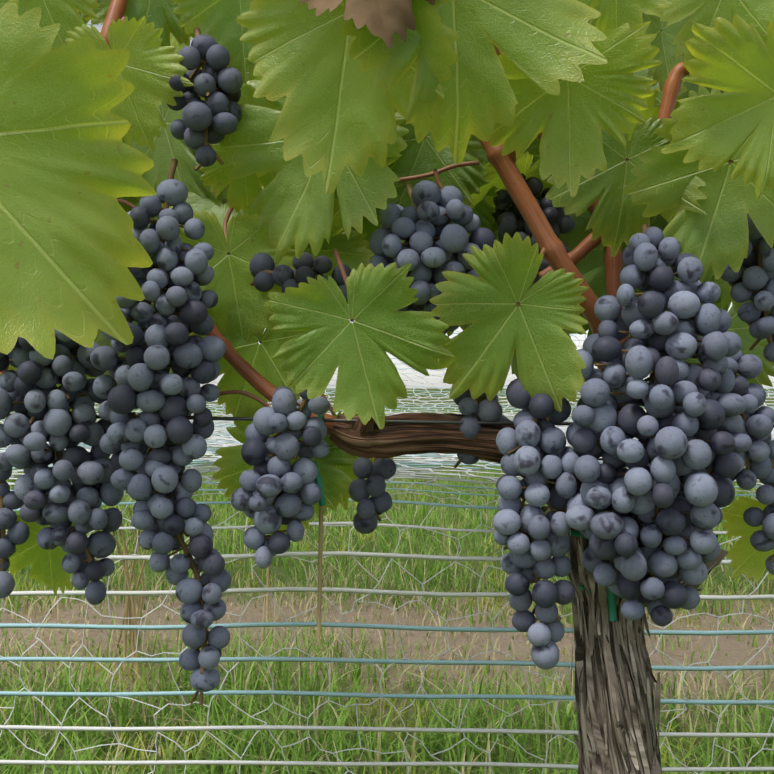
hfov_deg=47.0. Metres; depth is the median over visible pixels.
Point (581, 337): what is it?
sky
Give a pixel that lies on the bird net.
(418, 459)
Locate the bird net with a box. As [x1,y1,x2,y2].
[0,23,773,773]
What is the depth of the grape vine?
0.54 m
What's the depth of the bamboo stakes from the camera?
3.19 m
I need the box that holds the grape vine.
[0,0,773,773]
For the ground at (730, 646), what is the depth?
3.51 m
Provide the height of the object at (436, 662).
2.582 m
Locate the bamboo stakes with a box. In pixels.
[112,401,270,677]
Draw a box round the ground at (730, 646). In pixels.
[0,388,773,773]
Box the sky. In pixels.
[86,20,773,388]

